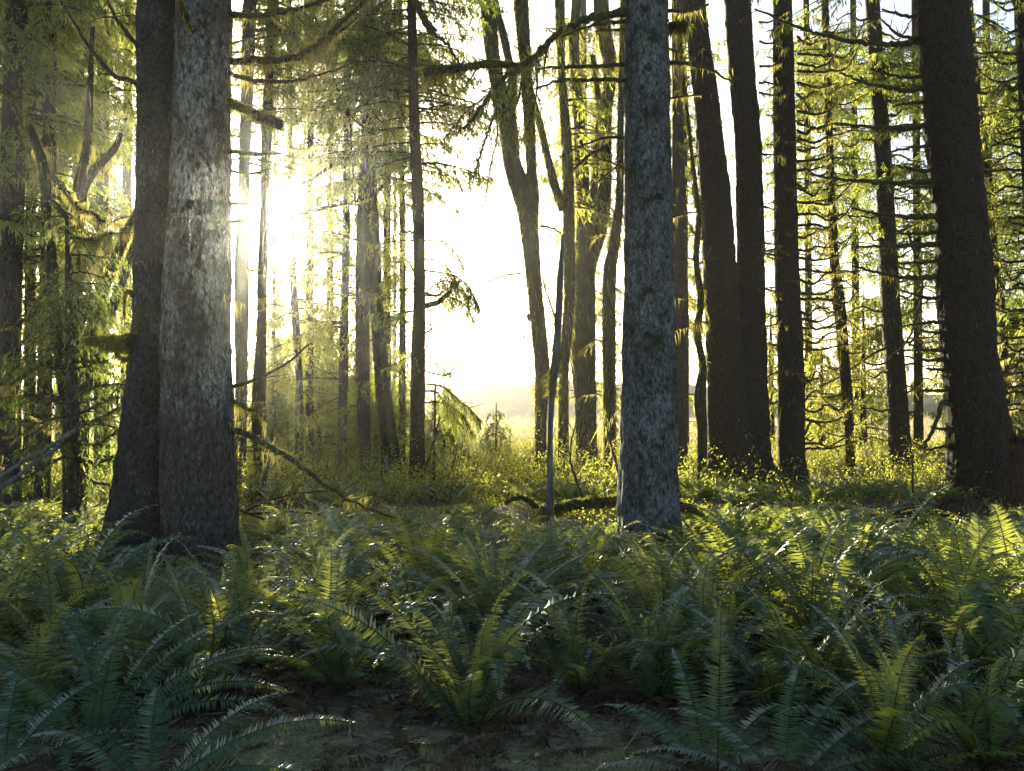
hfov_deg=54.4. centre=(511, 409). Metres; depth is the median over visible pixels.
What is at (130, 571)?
sword fern
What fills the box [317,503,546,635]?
sword fern
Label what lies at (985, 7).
spruce tree
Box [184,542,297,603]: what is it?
sword fern
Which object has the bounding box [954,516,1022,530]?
sword fern
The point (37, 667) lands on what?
sword fern
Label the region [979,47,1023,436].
spruce tree
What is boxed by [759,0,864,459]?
spruce tree
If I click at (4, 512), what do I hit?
sword fern
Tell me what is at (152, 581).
sword fern
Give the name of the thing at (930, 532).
sword fern
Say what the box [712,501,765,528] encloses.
sword fern
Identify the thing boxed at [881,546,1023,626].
sword fern
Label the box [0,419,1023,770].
ground
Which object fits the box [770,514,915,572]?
sword fern
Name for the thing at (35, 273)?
spruce tree
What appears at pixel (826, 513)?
sword fern
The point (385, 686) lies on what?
sword fern
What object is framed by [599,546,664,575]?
sword fern
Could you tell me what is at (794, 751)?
sword fern
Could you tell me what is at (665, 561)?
sword fern
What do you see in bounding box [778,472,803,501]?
brush stem
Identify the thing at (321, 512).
sword fern
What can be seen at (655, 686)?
sword fern
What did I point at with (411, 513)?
sword fern
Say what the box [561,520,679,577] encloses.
sword fern
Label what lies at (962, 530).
sword fern
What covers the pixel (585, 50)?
spruce tree
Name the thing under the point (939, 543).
sword fern
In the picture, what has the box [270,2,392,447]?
spruce tree
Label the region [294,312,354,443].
spruce tree
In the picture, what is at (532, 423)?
thicket undergrowth
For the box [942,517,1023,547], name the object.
sword fern
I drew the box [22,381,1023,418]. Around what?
hills
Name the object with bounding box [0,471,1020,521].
fern undergrowth
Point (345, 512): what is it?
sword fern
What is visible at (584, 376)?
alder tree
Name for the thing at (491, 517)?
sword fern
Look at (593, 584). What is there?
sword fern
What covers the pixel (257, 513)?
dead branch
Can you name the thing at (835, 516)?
sword fern
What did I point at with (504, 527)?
sword fern
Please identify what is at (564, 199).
alder tree
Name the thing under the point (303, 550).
sword fern
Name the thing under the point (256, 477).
dead branch
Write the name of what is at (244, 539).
sword fern
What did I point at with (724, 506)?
sword fern
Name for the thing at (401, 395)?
spruce tree
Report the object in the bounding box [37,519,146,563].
sword fern
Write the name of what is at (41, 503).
sword fern
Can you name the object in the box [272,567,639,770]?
sword fern
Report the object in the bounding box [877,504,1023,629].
sword fern
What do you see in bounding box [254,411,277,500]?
leaning stem
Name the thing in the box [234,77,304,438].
spruce tree
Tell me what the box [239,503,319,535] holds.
sword fern
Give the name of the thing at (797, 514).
sword fern
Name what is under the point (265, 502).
dead branch
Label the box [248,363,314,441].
spruce tree
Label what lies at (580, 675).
sword fern
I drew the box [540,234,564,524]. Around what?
dead snag
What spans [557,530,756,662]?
sword fern
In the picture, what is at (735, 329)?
spruce tree
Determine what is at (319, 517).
sword fern
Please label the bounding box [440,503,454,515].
sword fern
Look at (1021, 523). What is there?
sword fern
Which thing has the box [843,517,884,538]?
sword fern
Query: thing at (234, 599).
sword fern
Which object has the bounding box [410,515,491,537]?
sword fern
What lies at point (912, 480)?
brush stem
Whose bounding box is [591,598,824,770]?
sword fern
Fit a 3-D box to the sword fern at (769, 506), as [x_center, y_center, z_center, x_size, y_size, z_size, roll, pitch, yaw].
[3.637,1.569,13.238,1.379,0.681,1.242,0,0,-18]
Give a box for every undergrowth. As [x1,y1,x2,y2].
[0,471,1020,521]
[23,409,1023,507]
[51,412,1017,445]
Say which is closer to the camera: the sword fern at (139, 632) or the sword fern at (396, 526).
the sword fern at (139, 632)
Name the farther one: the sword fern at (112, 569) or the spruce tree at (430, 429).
the spruce tree at (430, 429)
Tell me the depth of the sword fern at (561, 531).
9.73 m
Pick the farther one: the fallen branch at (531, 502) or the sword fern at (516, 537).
the fallen branch at (531, 502)
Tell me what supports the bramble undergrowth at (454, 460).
on the ground at (518, 673)
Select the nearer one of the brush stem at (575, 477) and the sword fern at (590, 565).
the sword fern at (590, 565)
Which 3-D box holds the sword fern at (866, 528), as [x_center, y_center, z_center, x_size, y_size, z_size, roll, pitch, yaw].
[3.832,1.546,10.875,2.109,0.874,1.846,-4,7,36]
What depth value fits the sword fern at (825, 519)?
12.59 m
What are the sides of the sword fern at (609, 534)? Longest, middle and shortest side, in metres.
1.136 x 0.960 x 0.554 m
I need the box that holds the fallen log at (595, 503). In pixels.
[554,490,616,518]
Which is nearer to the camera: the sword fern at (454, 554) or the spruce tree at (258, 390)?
the sword fern at (454, 554)
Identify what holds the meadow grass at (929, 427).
on the ground at (518, 673)
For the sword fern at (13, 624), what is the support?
on the ground at (518, 673)
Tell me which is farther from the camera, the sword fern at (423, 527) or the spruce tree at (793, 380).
the spruce tree at (793, 380)
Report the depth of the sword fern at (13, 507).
10.95 m
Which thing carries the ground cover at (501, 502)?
on the ground at (518, 673)
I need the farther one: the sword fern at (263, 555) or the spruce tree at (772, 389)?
the spruce tree at (772, 389)
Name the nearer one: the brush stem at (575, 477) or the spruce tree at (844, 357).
the brush stem at (575, 477)
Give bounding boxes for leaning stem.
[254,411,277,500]
[384,457,396,489]
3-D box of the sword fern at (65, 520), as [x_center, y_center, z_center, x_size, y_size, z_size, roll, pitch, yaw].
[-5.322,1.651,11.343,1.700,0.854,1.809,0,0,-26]
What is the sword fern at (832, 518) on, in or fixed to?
on the ground at (518, 673)
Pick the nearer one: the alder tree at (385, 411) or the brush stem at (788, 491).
the brush stem at (788, 491)
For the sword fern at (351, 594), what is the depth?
7.47 m
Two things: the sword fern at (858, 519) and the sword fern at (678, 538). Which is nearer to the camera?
the sword fern at (678, 538)
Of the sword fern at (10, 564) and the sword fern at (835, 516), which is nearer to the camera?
the sword fern at (10, 564)
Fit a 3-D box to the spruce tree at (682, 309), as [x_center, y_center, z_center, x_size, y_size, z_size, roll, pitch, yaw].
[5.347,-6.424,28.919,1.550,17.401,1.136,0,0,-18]
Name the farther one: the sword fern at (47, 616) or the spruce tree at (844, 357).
the spruce tree at (844, 357)
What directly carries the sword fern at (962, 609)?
on the ground at (518, 673)
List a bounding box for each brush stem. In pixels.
[425,416,447,467]
[428,370,436,480]
[556,387,615,498]
[603,404,620,483]
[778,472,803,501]
[903,452,915,499]
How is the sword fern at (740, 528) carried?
on the ground at (518, 673)
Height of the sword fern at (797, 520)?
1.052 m
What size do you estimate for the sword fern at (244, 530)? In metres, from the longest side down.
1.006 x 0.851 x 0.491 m
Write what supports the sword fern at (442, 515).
on the ground at (518, 673)
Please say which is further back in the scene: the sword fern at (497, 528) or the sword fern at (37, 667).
the sword fern at (497, 528)
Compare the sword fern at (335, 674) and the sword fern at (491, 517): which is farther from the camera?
the sword fern at (491, 517)
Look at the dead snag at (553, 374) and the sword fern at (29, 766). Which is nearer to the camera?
the sword fern at (29, 766)
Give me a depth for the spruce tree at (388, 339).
32.90 m
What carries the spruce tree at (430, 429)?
on the ground at (518, 673)
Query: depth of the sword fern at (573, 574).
8.29 m
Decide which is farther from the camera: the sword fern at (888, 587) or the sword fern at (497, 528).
the sword fern at (497, 528)
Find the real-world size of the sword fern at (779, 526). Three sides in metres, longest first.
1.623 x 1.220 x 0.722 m
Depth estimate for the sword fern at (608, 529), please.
13.74 m
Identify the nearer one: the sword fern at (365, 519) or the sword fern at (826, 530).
the sword fern at (826, 530)
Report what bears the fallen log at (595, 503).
on the ground at (518, 673)
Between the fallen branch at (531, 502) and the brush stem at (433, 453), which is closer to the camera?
the fallen branch at (531, 502)
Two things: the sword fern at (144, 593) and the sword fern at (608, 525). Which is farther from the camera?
the sword fern at (608, 525)
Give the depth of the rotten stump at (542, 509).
15.84 m
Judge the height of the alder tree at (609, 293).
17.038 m
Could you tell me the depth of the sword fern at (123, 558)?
11.49 m
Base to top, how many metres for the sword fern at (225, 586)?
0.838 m
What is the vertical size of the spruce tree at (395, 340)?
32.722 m
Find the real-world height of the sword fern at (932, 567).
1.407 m
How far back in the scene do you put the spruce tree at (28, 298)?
22.88 m
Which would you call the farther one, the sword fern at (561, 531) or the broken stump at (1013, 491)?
the broken stump at (1013, 491)
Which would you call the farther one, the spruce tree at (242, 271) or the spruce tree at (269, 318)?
the spruce tree at (269, 318)
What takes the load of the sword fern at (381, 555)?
on the ground at (518, 673)
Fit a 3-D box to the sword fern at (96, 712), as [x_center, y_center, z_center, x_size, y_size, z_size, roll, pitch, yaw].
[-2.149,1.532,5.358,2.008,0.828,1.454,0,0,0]
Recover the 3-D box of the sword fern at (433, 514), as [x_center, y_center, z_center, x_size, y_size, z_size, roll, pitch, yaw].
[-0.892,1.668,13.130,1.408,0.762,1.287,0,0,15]
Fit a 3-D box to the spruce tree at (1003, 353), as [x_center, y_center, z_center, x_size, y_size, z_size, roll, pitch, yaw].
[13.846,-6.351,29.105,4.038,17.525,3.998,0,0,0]
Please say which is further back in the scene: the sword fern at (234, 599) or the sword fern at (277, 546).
the sword fern at (277, 546)
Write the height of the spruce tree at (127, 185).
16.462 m
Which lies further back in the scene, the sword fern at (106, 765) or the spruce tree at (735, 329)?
the spruce tree at (735, 329)
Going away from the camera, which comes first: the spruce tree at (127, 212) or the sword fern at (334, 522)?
the sword fern at (334, 522)
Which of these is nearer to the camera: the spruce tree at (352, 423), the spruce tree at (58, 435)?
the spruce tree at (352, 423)
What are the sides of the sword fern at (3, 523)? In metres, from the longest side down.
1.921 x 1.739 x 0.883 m
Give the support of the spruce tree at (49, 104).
on the ground at (518, 673)
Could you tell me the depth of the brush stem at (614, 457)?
19.35 m
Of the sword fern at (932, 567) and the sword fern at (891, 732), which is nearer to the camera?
the sword fern at (891, 732)
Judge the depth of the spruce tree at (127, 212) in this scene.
26.11 m
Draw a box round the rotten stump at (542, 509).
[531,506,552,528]
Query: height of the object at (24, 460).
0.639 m
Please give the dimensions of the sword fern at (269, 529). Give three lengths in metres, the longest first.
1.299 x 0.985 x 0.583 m
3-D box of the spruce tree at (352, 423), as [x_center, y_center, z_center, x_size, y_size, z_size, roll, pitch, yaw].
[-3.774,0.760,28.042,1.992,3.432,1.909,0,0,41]
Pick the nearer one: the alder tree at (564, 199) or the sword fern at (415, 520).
the sword fern at (415, 520)
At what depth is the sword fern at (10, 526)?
10.04 m
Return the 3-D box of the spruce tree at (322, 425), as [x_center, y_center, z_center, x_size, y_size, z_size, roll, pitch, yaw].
[-6.609,-0.046,34.055,3.700,5.022,2.685,0,0,0]
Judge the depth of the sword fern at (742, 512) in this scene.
14.79 m
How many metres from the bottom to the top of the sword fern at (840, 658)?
0.963 m
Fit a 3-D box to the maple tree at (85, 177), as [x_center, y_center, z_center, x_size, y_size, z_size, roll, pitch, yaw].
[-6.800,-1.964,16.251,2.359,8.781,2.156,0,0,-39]
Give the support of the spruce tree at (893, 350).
on the ground at (518, 673)
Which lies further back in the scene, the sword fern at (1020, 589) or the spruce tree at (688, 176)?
the spruce tree at (688, 176)
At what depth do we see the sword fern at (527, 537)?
9.18 m
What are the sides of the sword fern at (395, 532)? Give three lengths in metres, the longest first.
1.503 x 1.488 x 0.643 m
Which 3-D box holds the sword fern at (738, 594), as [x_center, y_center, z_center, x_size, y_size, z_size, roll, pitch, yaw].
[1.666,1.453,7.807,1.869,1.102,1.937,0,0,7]
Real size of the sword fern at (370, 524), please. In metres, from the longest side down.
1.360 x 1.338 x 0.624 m
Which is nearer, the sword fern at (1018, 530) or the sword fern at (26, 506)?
the sword fern at (1018, 530)
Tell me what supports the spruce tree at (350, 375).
on the ground at (518, 673)
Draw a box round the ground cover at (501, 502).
[22,471,1023,589]
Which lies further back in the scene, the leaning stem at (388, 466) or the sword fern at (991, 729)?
the leaning stem at (388, 466)
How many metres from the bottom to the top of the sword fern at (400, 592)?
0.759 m
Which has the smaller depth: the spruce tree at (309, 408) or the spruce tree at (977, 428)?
the spruce tree at (977, 428)
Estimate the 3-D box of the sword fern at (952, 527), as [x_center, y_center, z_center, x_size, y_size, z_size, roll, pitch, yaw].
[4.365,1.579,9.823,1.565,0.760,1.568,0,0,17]
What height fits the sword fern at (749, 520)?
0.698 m
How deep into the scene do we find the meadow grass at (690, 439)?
35.51 m
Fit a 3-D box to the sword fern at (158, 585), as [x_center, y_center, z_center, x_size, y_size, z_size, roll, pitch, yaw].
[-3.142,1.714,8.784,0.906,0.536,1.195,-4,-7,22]
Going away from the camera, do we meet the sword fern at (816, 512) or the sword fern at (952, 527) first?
the sword fern at (952, 527)
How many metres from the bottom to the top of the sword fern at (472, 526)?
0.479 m
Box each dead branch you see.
[237,468,279,489]
[239,481,358,521]
[241,510,361,523]
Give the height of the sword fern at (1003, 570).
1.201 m
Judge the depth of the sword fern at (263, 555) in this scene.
11.94 m
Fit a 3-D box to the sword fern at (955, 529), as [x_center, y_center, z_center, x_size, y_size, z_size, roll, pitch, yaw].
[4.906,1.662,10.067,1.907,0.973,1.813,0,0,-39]
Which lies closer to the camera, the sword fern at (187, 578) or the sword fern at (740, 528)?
the sword fern at (187, 578)
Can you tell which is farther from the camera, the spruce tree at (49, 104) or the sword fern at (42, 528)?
the spruce tree at (49, 104)
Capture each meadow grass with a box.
[21,425,1021,472]
[92,416,1014,434]
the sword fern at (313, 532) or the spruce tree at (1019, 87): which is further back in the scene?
the spruce tree at (1019, 87)
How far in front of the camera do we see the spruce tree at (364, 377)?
25.82 m
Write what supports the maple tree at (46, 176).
on the ground at (518, 673)
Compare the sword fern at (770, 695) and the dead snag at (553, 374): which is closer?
the sword fern at (770, 695)
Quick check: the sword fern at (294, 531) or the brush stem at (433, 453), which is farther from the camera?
the brush stem at (433, 453)
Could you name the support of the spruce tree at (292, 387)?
on the ground at (518, 673)
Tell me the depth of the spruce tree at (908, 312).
37.90 m
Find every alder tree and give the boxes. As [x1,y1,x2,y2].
[295,3,441,484]
[476,0,561,479]
[533,0,624,472]
[541,0,623,470]
[576,0,624,475]
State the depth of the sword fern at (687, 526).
12.69 m
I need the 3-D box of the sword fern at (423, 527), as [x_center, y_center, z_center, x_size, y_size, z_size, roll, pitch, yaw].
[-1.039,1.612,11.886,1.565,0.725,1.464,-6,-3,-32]
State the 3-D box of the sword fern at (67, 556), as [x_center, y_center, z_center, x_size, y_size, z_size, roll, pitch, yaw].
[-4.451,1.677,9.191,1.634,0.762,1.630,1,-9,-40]
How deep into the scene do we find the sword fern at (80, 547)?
10.52 m
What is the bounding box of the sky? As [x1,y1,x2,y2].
[0,0,1023,395]
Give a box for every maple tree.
[0,76,133,532]
[1,26,134,509]
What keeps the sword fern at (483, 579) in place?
on the ground at (518, 673)
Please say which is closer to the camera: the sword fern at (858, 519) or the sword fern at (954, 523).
the sword fern at (954, 523)
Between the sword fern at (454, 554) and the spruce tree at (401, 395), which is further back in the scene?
the spruce tree at (401, 395)
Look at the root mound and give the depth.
16.79 m
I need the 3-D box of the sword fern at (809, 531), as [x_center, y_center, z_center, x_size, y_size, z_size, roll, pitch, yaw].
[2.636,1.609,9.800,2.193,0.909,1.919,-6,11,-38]
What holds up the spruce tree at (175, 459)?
on the ground at (518, 673)
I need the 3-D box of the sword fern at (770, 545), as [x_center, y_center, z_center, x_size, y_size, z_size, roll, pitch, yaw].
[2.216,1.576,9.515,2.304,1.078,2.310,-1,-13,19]
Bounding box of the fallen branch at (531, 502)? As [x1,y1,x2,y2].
[503,487,538,510]
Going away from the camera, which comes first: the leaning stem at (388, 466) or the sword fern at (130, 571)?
the sword fern at (130, 571)
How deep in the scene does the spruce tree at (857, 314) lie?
39.77 m
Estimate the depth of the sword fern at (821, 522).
11.71 m
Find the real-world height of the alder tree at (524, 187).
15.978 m
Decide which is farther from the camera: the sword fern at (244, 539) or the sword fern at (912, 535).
the sword fern at (912, 535)
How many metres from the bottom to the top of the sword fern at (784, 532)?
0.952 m
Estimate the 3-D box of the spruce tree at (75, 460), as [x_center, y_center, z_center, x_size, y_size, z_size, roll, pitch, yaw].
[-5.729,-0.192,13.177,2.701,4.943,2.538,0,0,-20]
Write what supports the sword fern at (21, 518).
on the ground at (518, 673)
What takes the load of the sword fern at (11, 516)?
on the ground at (518, 673)
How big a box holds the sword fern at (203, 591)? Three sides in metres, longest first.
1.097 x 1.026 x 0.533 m
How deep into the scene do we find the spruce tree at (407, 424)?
31.86 m
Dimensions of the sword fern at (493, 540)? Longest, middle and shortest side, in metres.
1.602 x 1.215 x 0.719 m
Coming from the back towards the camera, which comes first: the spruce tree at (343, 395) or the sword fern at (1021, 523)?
the spruce tree at (343, 395)
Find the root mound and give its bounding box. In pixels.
[885,494,994,524]
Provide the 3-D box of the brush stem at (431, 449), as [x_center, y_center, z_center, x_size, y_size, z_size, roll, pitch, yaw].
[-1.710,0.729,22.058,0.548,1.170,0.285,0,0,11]
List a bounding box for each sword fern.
[0,500,26,517]
[0,500,49,517]
[0,500,135,625]
[0,502,34,521]
[0,504,52,541]
[0,504,63,535]
[0,504,255,640]
[0,511,91,543]
[0,512,83,589]
[0,513,133,665]
[0,518,117,580]
[0,532,117,656]
[0,537,202,708]
[0,549,266,710]
[0,550,109,597]
[0,581,158,745]
[0,599,295,770]
[0,673,170,770]
[1,519,86,546]
[4,514,127,556]
[5,509,172,583]
[10,499,60,523]
[13,501,37,521]
[13,532,258,697]
[22,502,133,564]
[30,687,367,770]
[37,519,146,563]
[43,530,370,728]
[56,503,106,519]
[63,553,251,645]
[64,561,150,606]
[67,551,342,706]
[85,514,102,536]
[87,566,153,605]
[89,545,157,579]
[91,542,144,565]
[95,566,184,624]
[105,571,209,610]
[158,522,309,643]
[158,561,236,619]
[168,559,288,636]
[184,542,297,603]
[198,542,475,725]
[208,516,372,664]
[227,524,398,585]
[228,520,434,686]
[235,505,414,588]
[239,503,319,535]
[239,510,267,546]
[240,498,496,628]
[240,510,306,555]
[241,509,328,575]
[258,518,343,555]
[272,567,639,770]
[274,521,388,545]
[275,595,560,725]
[280,501,358,534]
[290,519,457,588]
[291,509,373,532]
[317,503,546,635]
[326,518,437,558]
[335,557,523,671]
[336,508,355,518]
[338,518,405,535]
[342,511,386,525]
[351,525,471,568]
[357,514,423,556]
[360,513,419,551]
[375,514,599,605]
[380,531,628,654]
[385,513,482,557]
[393,518,507,556]
[394,531,516,596]
[403,507,428,516]
[405,514,443,529]
[407,508,598,647]
[408,505,480,534]
[410,505,445,516]
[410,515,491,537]
[421,509,464,525]
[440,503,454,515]
[440,514,498,536]
[442,514,667,631]
[447,512,552,561]
[457,527,535,575]
[461,505,501,519]
[462,551,708,728]
[463,516,504,527]
[463,524,515,551]
[464,518,513,542]
[466,513,496,526]
[478,512,509,526]
[485,519,544,538]
[486,522,595,595]
[494,512,649,576]
[504,524,680,608]
[538,577,757,729]
[542,519,667,578]
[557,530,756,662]
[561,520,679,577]
[576,571,668,626]
[590,521,786,657]
[590,522,616,536]
[591,519,616,535]
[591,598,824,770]
[594,528,645,552]
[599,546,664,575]
[605,520,851,669]
[608,529,682,553]
[612,542,732,602]
[617,543,874,705]
[627,658,943,770]
[635,515,743,565]
[641,551,692,577]
[647,512,867,615]
[650,504,750,542]
[660,575,918,749]
[663,504,841,579]
[668,506,983,660]
[677,507,792,542]
[681,504,836,550]
[682,501,755,520]
[689,526,869,616]
[689,560,956,754]
[711,514,873,559]
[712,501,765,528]
[714,507,756,527]
[717,482,969,653]
[726,511,807,541]
[735,513,923,608]
[741,501,843,532]
[754,595,1023,770]
[762,491,815,517]
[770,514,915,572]
[786,516,857,542]
[790,505,864,525]
[790,506,826,520]
[790,513,863,542]
[790,513,1023,689]
[791,500,826,516]
[794,518,929,576]
[802,504,901,540]
[808,527,1023,714]
[815,503,838,513]
[820,509,881,533]
[821,560,1023,762]
[823,507,879,528]
[823,598,1023,770]
[837,488,1023,661]
[839,507,922,549]
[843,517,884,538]
[848,540,1015,622]
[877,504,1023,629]
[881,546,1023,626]
[883,526,1000,594]
[885,520,944,545]
[885,522,944,558]
[906,526,967,554]
[914,513,1023,564]
[914,532,990,565]
[925,521,1023,595]
[932,519,1001,555]
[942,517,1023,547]
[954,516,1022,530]
[968,503,1023,601]
[987,514,1019,524]
[992,507,1023,558]
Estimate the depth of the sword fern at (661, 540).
12.80 m
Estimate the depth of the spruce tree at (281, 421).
31.96 m
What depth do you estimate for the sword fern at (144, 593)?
7.01 m
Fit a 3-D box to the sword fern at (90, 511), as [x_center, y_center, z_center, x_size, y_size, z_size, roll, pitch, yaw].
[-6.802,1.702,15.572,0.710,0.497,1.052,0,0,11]
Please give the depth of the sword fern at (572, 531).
10.44 m
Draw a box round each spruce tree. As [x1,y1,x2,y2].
[0,0,135,490]
[0,0,135,507]
[0,0,136,499]
[0,7,96,391]
[0,212,130,525]
[1,0,136,449]
[1,0,136,481]
[22,68,135,456]
[38,0,136,418]
[54,0,413,568]
[230,0,336,480]
[231,0,337,486]
[231,0,355,464]
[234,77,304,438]
[240,0,388,465]
[247,354,324,444]
[247,380,304,464]
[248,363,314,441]
[264,0,478,478]
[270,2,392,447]
[274,1,426,471]
[277,344,371,464]
[280,1,317,405]
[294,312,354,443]
[304,0,507,483]
[316,0,456,380]
[316,342,378,452]
[330,0,465,466]
[339,386,405,468]
[348,313,398,429]
[371,374,438,461]
[373,0,432,431]
[416,0,884,555]
[425,385,477,470]
[477,402,512,455]
[520,0,624,417]
[669,0,734,448]
[671,0,704,476]
[674,0,789,487]
[739,0,1023,504]
[754,0,887,472]
[756,0,879,482]
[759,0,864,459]
[766,300,804,449]
[794,0,910,444]
[804,342,863,460]
[813,289,927,455]
[817,0,935,471]
[843,0,993,453]
[908,0,1023,417]
[916,275,1023,466]
[921,0,1023,281]
[972,0,1023,418]
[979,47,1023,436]
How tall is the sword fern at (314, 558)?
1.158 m
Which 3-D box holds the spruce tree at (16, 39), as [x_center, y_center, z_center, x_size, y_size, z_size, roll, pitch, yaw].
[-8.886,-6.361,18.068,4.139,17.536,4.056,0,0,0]
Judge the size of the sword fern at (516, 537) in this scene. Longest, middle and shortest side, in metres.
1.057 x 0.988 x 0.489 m
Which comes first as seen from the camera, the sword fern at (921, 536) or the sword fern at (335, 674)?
the sword fern at (335, 674)
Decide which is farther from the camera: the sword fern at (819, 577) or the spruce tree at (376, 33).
the spruce tree at (376, 33)
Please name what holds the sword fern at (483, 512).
on the ground at (518, 673)
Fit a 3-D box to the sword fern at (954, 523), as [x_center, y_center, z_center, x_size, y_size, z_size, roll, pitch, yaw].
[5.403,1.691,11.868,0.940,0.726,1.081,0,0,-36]
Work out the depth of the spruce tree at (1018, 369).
31.82 m
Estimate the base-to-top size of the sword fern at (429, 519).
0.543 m
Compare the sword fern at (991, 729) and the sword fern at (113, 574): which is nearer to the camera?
the sword fern at (991, 729)
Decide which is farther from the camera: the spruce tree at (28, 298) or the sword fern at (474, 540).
the spruce tree at (28, 298)
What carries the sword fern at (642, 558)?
on the ground at (518, 673)
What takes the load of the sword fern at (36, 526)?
on the ground at (518, 673)
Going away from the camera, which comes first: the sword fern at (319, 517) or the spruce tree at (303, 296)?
the sword fern at (319, 517)
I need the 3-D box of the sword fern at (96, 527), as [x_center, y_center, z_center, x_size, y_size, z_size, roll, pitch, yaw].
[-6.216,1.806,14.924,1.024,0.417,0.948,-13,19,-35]
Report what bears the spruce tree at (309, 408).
on the ground at (518, 673)
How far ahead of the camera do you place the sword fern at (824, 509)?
17.34 m
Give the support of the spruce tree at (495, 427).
on the ground at (518, 673)
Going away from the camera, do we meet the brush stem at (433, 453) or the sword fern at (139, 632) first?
the sword fern at (139, 632)
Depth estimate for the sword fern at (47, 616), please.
6.70 m
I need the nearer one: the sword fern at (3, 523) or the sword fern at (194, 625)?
the sword fern at (194, 625)
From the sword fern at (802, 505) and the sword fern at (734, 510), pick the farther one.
the sword fern at (802, 505)
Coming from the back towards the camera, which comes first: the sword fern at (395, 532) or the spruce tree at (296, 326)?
the spruce tree at (296, 326)
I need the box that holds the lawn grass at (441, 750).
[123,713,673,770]
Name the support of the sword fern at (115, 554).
on the ground at (518, 673)
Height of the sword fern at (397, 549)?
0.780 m
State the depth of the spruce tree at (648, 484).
12.92 m
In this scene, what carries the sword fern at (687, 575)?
on the ground at (518, 673)
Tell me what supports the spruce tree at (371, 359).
on the ground at (518, 673)
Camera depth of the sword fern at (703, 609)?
6.89 m
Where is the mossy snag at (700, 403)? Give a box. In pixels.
[672,0,710,484]
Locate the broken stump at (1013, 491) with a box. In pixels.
[1002,428,1023,510]
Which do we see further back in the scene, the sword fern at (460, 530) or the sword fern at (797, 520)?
the sword fern at (460, 530)
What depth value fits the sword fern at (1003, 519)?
15.10 m
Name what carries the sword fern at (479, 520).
on the ground at (518, 673)
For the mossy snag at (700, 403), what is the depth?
23.94 m
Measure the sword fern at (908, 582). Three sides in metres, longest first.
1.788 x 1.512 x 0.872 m
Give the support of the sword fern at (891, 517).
on the ground at (518, 673)
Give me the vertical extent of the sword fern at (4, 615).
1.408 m
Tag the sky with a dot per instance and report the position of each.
(486, 243)
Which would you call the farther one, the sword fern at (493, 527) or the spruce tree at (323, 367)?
the spruce tree at (323, 367)
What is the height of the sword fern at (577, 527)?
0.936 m
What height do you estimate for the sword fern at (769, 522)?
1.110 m
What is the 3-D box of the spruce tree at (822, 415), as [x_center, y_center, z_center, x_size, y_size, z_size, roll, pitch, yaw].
[11.366,-0.062,36.101,2.710,4.992,3.576,0,0,32]
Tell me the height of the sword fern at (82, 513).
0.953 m
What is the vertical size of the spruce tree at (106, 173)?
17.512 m
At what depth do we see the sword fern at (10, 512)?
15.45 m
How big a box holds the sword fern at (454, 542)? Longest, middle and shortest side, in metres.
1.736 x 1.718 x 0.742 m
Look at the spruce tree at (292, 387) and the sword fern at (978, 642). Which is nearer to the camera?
the sword fern at (978, 642)
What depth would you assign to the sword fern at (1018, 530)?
9.41 m
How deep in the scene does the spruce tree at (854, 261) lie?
41.88 m
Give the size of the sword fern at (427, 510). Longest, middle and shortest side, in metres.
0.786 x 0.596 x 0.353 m
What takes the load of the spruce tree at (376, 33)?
on the ground at (518, 673)
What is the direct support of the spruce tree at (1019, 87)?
on the ground at (518, 673)

